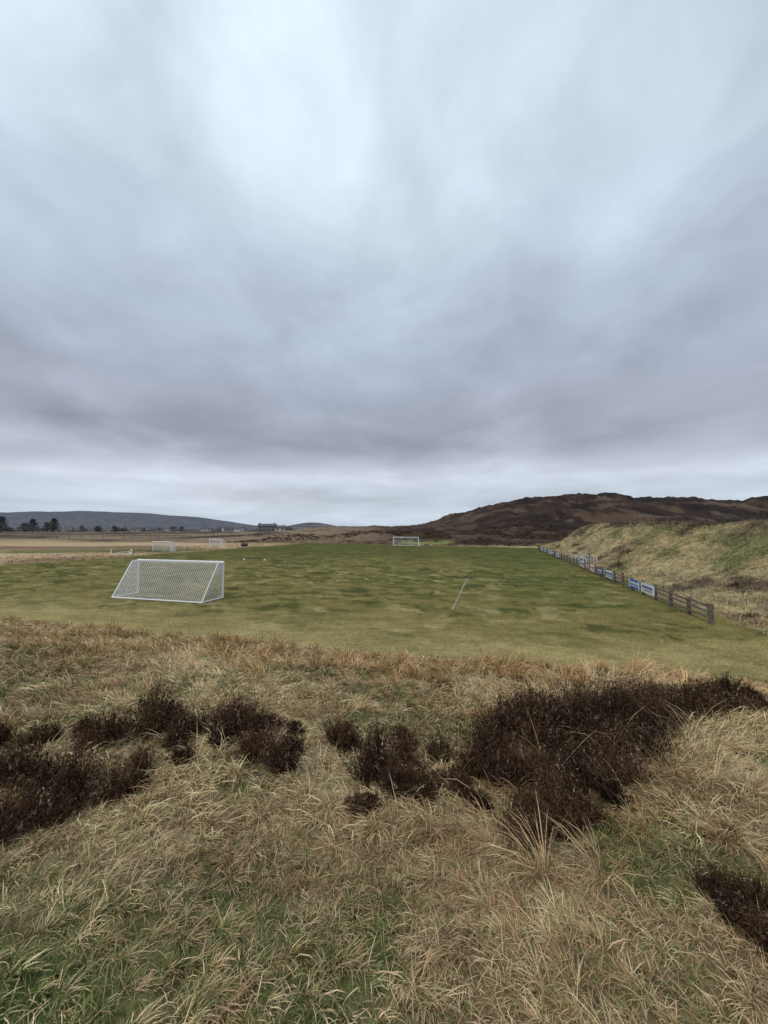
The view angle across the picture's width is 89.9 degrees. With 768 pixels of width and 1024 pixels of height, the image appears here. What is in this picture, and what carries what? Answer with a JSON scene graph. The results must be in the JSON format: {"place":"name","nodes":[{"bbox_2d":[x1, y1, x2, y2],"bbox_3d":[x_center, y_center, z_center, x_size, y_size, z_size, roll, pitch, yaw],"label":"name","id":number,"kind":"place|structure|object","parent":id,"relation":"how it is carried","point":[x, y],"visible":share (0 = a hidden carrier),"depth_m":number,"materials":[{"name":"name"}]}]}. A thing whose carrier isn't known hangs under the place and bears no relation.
{"place":"outdoors","nodes":[
{"label":"outdoors","id":0,"kind":"place"},
{"bbox_2d":[0,492,767,1023],"bbox_3d":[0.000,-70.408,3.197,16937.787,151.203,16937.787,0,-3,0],"label":"moorland ground","id":1,"kind":"structure","parent":0,"point":[360,566],"depth_m":17.27,"materials":[{"name":"green plant"}]},
{"bbox_2d":[0,516,9,532],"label":"pine tree","id":2,"kind":"object","parent":1,"relation":"on","point":[2,520],"visible":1,"depth_m":329.67,"materials":[{"name":"green plant"}]},
{"bbox_2d":[18,523,30,531],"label":"pine tree","id":3,"kind":"object","parent":1,"relation":"on","point":[23,524],"visible":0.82,"depth_m":333.42,"materials":[{"name":"green plant"}]},
{"bbox_2d":[0,719,58,749],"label":"heather bush","id":4,"kind":"object","parent":1,"relation":"on","point":[5,733],"visible":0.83,"depth_m":4.05,"materials":[{"name":"brown plant"}]},
{"bbox_2d":[24,518,40,532],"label":"pine tree","id":5,"kind":"object","parent":1,"relation":"on","point":[32,525],"visible":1,"depth_m":329.35,"materials":[{"name":"green plant"}]},
{"bbox_2d":[0,733,67,791],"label":"heather bush","id":6,"kind":"object","parent":1,"relation":"on","point":[3,758],"visible":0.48,"depth_m":3.44,"materials":[{"name":"brown plant"}]},
{"bbox_2d":[0,778,87,843],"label":"heather bush","id":7,"kind":"object","parent":1,"relation":"on","point":[7,830],"visible":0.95,"depth_m":2.82,"materials":[{"name":"brown plant"}]},
{"bbox_2d":[41,522,51,532],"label":"pine tree","id":8,"kind":"object","parent":1,"relation":"on","point":[47,526],"visible":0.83,"depth_m":332.90,"materials":[{"name":"green plant"}]},
{"bbox_2d":[48,518,59,532],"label":"pine tree","id":9,"kind":"object","parent":1,"relation":"on","point":[53,527],"visible":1,"depth_m":329.43,"materials":[{"name":"green plant"}]},
{"bbox_2d":[60,526,72,530],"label":"white cottage","id":10,"kind":"structure","parent":1,"relation":"on","point":[67,528],"depth_m":527.28,"materials":[{"name":"paint"}]},
{"bbox_2d":[0,729,152,827],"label":"heather bush","id":11,"kind":"object","parent":1,"relation":"on","point":[75,763],"visible":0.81,"depth_m":3.32,"materials":[{"name":"brown plant"}]},
{"bbox_2d":[37,711,116,752],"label":"heather bush","id":12,"kind":"object","parent":1,"relation":"on","point":[85,726],"visible":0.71,"depth_m":4.18,"materials":[{"name":"brown plant"}]},
{"bbox_2d":[102,526,113,531],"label":"white cottage","id":13,"kind":"structure","parent":1,"relation":"on","point":[106,528],"depth_m":526.07,"materials":[{"name":"paint"}]},
{"bbox_2d":[131,526,140,531],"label":"white cottage","id":14,"kind":"structure","parent":1,"relation":"on","point":[137,529],"depth_m":516.87,"materials":[{"name":"paint"}]},
{"bbox_2d":[80,678,198,744],"bbox_3d":[-2.855,2.518,4.803,1.094,0.587,1.436,0,-3,0],"label":"heather bush","id":15,"kind":"object","parent":1,"relation":"on","point":[167,711],"visible":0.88,"depth_m":4.66,"materials":[{"name":"brown plant"}]},
{"bbox_2d":[0,526,292,532],"bbox_3d":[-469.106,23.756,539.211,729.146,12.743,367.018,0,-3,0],"label":"distant treeline","id":16,"kind":"object","parent":1,"relation":"on","point":[118,529],"visible":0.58,"depth_m":516.56,"materials":[{"name":"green plant"}]},
{"bbox_2d":[112,741,198,795],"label":"heather bush","id":17,"kind":"object","parent":1,"relation":"on","point":[185,752],"visible":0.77,"depth_m":3.85,"materials":[{"name":"brown plant"}]},
{"bbox_2d":[152,541,175,551],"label":"soccer goal","id":18,"kind":"object","parent":1,"relation":"on","point":[172,544],"visible":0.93,"depth_m":81.96,"materials":[{"name":"white paint"}]},
{"bbox_2d":[111,559,224,602],"bbox_3d":[-14.799,4.625,26.345,7.440,2.502,2.105,-1,-3,15],"label":"soccer goal","id":19,"kind":"object","parent":1,"relation":"on","point":[137,574],"visible":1,"depth_m":26.18,"materials":[{"name":"white paint"}]},
{"bbox_2d":[154,712,232,751],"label":"heather bush","id":20,"kind":"object","parent":1,"relation":"on","point":[174,733],"visible":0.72,"depth_m":4.43,"materials":[{"name":"brown plant"}]},
{"bbox_2d":[56,531,349,537],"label":"moor fence posts","id":21,"kind":"object","parent":1,"relation":"on","point":[197,535],"visible":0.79,"depth_m":173.83,"materials":[{"name":"brown wood"}]},
{"bbox_2d":[200,526,210,530],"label":"white cottage","id":22,"kind":"structure","parent":1,"relation":"on","point":[205,528],"depth_m":536.58,"materials":[{"name":"paint"}]},
{"bbox_2d":[209,539,225,546],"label":"soccer goal","id":23,"kind":"object","parent":1,"relation":"on","point":[214,544],"visible":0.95,"depth_m":102.00,"materials":[{"name":"white paint"}]},
{"bbox_2d":[221,526,231,531],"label":"white cottage","id":24,"kind":"structure","parent":1,"relation":"on","point":[223,528],"depth_m":497.17,"materials":[{"name":"paint"}]},
{"bbox_2d":[185,688,278,740],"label":"heather bush","id":25,"kind":"object","parent":1,"relation":"on","point":[227,708],"visible":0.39,"depth_m":4.81,"materials":[{"name":"brown plant"}]},
{"bbox_2d":[233,525,244,531],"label":"white cottage","id":26,"kind":"structure","parent":1,"relation":"on","point":[236,528],"depth_m":457.37,"materials":[{"name":"paint"}]},
{"bbox_2d":[206,698,280,755],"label":"heather bush","id":27,"kind":"object","parent":1,"relation":"on","point":[238,727],"visible":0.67,"depth_m":4.49,"materials":[{"name":"brown plant"}]},
{"bbox_2d":[258,526,274,531],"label":"walls","id":28,"kind":"structure","parent":1,"relation":"on","point":[266,528],"depth_m":295.71,"materials":[{"name":"stone"}]},
{"bbox_2d":[257,524,275,525],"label":"roof","id":29,"kind":"structure","parent":28,"relation":"on","point":[266,525],"depth_m":297.55,"materials":[{"name":"stone"}]},
{"bbox_2d":[226,717,307,777],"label":"heather bush","id":30,"kind":"object","parent":1,"relation":"on","point":[280,761],"visible":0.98,"depth_m":3.99,"materials":[{"name":"brown plant"}]},
{"bbox_2d":[275,524,285,530],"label":"stone house annex","id":31,"kind":"object","parent":1,"relation":"on","point":[279,527],"visible":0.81,"depth_m":297.44,"materials":[{"name":"paint"}]},
{"bbox_2d":[264,712,306,735],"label":"heather bush","id":32,"kind":"object","parent":1,"relation":"on","point":[296,724],"visible":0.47,"depth_m":4.91,"materials":[{"name":"brown plant"}]},
{"bbox_2d":[319,711,363,754],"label":"heather bush","id":33,"kind":"object","parent":1,"relation":"on","point":[343,733],"visible":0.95,"depth_m":4.59,"materials":[{"name":"brown plant"}]},
{"bbox_2d":[342,789,384,815],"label":"heather bush","id":34,"kind":"object","parent":1,"relation":"on","point":[368,798],"visible":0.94,"depth_m":3.18,"materials":[{"name":"brown plant"}]},
{"bbox_2d":[338,732,416,799],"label":"heather bush","id":35,"kind":"object","parent":1,"relation":"on","point":[390,765],"visible":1,"depth_m":3.69,"materials":[{"name":"brown plant"}]},
{"bbox_2d":[0,611,767,1023],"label":"rough grass","id":36,"kind":"structure","parent":1,"relation":"on","point":[190,659],"depth_m":2.75,"materials":[{"name":"beige plant"}]},
{"bbox_2d":[0,518,767,631],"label":"bank grass","id":37,"kind":"structure","parent":1,"relation":"on","point":[694,577],"depth_m":38.20,"materials":[{"name":"plant"}]},
{"bbox_2d":[0,572,767,679],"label":"pitch turf","id":38,"kind":"structure","parent":1,"relation":"on","point":[422,621],"depth_m":19.35,"materials":[{"name":"green plant"}]},
{"bbox_2d":[393,537,419,545],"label":"soccer goal","id":39,"kind":"object","parent":38,"relation":"on","point":[418,544],"visible":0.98,"depth_m":111.04,"materials":[{"name":"white paint"}]},
{"bbox_2d":[452,579,466,609],"bbox_3d":[5.967,6.017,29.598,0.110,0.044,15.300,-1,-3,15],"label":"pitch marking","id":40,"kind":"object","parent":38,"relation":"on","point":[459,594],"visible":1,"depth_m":27.53,"materials":[{"name":"beige paint"}]},
{"bbox_2d":[353,718,433,777],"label":"heather bush","id":41,"kind":"object","parent":1,"relation":"on","point":[407,757],"visible":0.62,"depth_m":4.14,"materials":[{"name":"brown plant"}]},
{"bbox_2d":[385,721,417,749],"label":"heather bush","id":42,"kind":"object","parent":1,"relation":"on","point":[403,733],"visible":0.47,"depth_m":4.79,"materials":[{"name":"brown plant"}]},
{"bbox_2d":[410,531,421,541],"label":"willow shrub","id":43,"kind":"object","parent":1,"relation":"on","point":[419,535],"visible":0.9,"depth_m":125.25,"materials":[{"name":"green plant"}]},
{"bbox_2d":[399,764,450,803],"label":"heather bush","id":44,"kind":"object","parent":1,"relation":"on","point":[429,788],"visible":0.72,"depth_m":3.49,"materials":[{"name":"brown plant"}]},
{"bbox_2d":[443,769,494,815],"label":"heather bush","id":45,"kind":"object","parent":1,"relation":"on","point":[463,789],"visible":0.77,"depth_m":3.51,"materials":[{"name":"brown plant"}]},
{"bbox_2d":[418,706,527,787],"bbox_3d":[1.009,2.603,4.428,1.297,0.847,0.844,-2,-3,31],"label":"heather bush","id":46,"kind":"object","parent":1,"relation":"on","point":[432,750],"visible":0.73,"depth_m":4.44,"materials":[{"name":"brown plant"}]},
{"bbox_2d":[446,745,525,787],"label":"heather bush","id":47,"kind":"object","parent":1,"relation":"on","point":[497,771],"visible":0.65,"depth_m":3.91,"materials":[{"name":"brown plant"}]},
{"bbox_2d":[226,520,767,616],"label":"heather patches","id":48,"kind":"object","parent":1,"relation":"on","point":[441,536],"visible":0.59,"depth_m":146.55,"materials":[{"name":"brown plant"}]},
{"bbox_2d":[454,730,548,785],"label":"heather bush","id":49,"kind":"object","parent":1,"relation":"on","point":[469,764],"visible":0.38,"depth_m":4.10,"materials":[{"name":"brown plant"}]},
{"bbox_2d":[473,674,571,759],"bbox_3d":[1.858,2.752,5.271,1.247,0.967,1.397,-1,-3,18],"label":"heather bush","id":50,"kind":"object","parent":1,"relation":"on","point":[549,737],"visible":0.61,"depth_m":5.09,"materials":[{"name":"brown plant"}]},
{"bbox_2d":[489,788,575,854],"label":"grass tuft","id":51,"kind":"object","parent":1,"relation":"on","point":[531,824],"visible":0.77,"depth_m":2.90,"materials":[{"name":"beige plant"}]},
{"bbox_2d":[504,765,607,837],"bbox_3d":[1.477,2.398,3.268,0.800,0.604,0.849,0,-3,0],"label":"heather bush","id":52,"kind":"object","parent":1,"relation":"on","point":[577,816],"visible":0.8,"depth_m":3.19,"materials":[{"name":"brown plant"}]},
{"bbox_2d":[490,675,637,755],"bbox_3d":[2.441,2.808,5.492,2.023,1.066,1.804,2,-3,-39],"label":"heather bush","id":53,"kind":"object","parent":1,"relation":"on","point":[579,710],"visible":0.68,"depth_m":5.21,"materials":[{"name":"brown plant"}]},
{"bbox_2d":[501,734,637,814],"bbox_3d":[1.678,2.524,3.701,1.114,0.626,1.097,0,-3,0],"label":"heather bush","id":54,"kind":"object","parent":1,"relation":"on","point":[584,774],"visible":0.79,"depth_m":3.67,"materials":[{"name":"brown plant"}]},
{"bbox_2d":[569,553,596,563],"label":"standing area railing","id":55,"kind":"object","parent":1,"relation":"on","point":[585,558],"visible":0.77,"depth_m":52.51,"materials":[{"name":"grey metal"}]},
{"bbox_2d":[530,715,670,786],"bbox_3d":[2.415,2.640,4.287,1.318,0.773,1.186,1,-3,-25],"label":"heather bush","id":56,"kind":"object","parent":1,"relation":"on","point":[612,757],"visible":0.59,"depth_m":4.12,"materials":[{"name":"brown plant"}]},
{"bbox_2d":[548,666,689,747],"bbox_3d":[3.582,2.961,5.867,2.129,1.181,1.664,0,-3,0],"label":"heather bush","id":57,"kind":"object","parent":1,"relation":"on","point":[625,706],"visible":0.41,"depth_m":5.79,"materials":[{"name":"brown plant"}]},
{"bbox_2d":[538,545,714,623],"bbox_3d":[25.955,6.710,54.077,0.244,1.364,72.811,-1,-3,15],"label":"timber rail fence","id":58,"kind":"object","parent":1,"relation":"on","point":[709,616],"visible":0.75,"depth_m":23.60,"materials":[{"name":"wood"}]},
{"bbox_2d":[589,564,594,571],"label":"advertising board","id":59,"kind":"object","parent":58,"relation":"attached to","point":[592,567],"visible":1,"depth_m":40.72,"materials":[{"name":"white plastic"}]},
{"bbox_2d":[597,567,602,574],"bbox_3d":[21.305,5.829,37.918,0.037,0.650,1.900,-1,-3,15],"label":"advertising board","id":60,"kind":"object","parent":58,"relation":"attached to","point":[600,571],"visible":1,"depth_m":37.76,"materials":[{"name":"plastic"}]},
{"bbox_2d":[605,570,612,578],"bbox_3d":[20.515,5.691,35.080,0.042,0.650,2.200,-1,-3,15],"label":"advertising board","id":61,"kind":"object","parent":58,"relation":"attached to","point":[608,574],"visible":1,"depth_m":34.89,"materials":[{"name":"white plastic"}]},
{"bbox_2d":[629,578,639,590],"bbox_3d":[18.804,5.418,28.918,0.042,0.650,2.200,-1,-3,16],"label":"advertising board","id":62,"kind":"object","parent":58,"relation":"attached to","point":[634,584],"visible":1,"depth_m":28.81,"materials":[{"name":"plastic"}]},
{"bbox_2d":[641,582,654,596],"bbox_3d":[18.125,5.295,26.464,0.037,0.650,2.300,-1,-3,15],"label":"advertising board","id":63,"kind":"object","parent":58,"relation":"attached to","point":[648,589],"visible":1,"depth_m":26.34,"materials":[{"name":"white plastic"}]},
{"bbox_2d":[580,708,691,761],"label":"heather bush","id":64,"kind":"object","parent":1,"relation":"on","point":[653,737],"visible":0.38,"depth_m":4.71,"materials":[{"name":"brown plant"}]},
{"bbox_2d":[596,669,704,730],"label":"heather bush","id":65,"kind":"object","parent":1,"relation":"on","point":[671,701],"visible":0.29,"depth_m":6.59,"materials":[{"name":"brown plant"}]},
{"bbox_2d":[603,511,764,523],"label":"post and wire fence","id":66,"kind":"object","parent":1,"relation":"on","point":[706,516],"visible":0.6,"depth_m":44.65,"materials":[{"name":"brown wood"}]},
{"bbox_2d":[637,677,737,716],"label":"heather bush","id":67,"kind":"object","parent":1,"relation":"on","point":[711,701],"visible":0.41,"depth_m":7.11,"materials":[{"name":"brown plant"}]},
{"bbox_2d":[626,509,767,522],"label":"bare saplings","id":68,"kind":"object","parent":1,"relation":"on","point":[707,521],"visible":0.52,"depth_m":52.44,"materials":[{"name":"brown plant"}]},
{"bbox_2d":[665,678,767,714],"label":"heather bush","id":69,"kind":"object","parent":1,"relation":"on","point":[735,703],"visible":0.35,"depth_m":7.76,"materials":[{"name":"brown plant"}]},
{"bbox_2d":[681,860,767,915],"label":"heather bush","id":70,"kind":"object","parent":1,"relation":"on","point":[715,884],"visible":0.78,"depth_m":2.46,"materials":[{"name":"brown plant"}]},
{"bbox_2d":[693,671,767,711],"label":"heather bush","id":71,"kind":"object","parent":1,"relation":"on","point":[720,683],"visible":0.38,"depth_m":8.82,"materials":[{"name":"brown plant"}]},
{"bbox_2d":[709,887,767,958],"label":"heather bush","id":72,"kind":"object","parent":1,"relation":"on","point":[742,913],"visible":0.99,"depth_m":2.21,"materials":[{"name":"brown plant"}]},
{"bbox_2d":[0,0,767,526],"label":"sky","id":73,"kind":"structure","parent":0,"point":[391,263],"materials":[{"name":"grey"}]}
]}

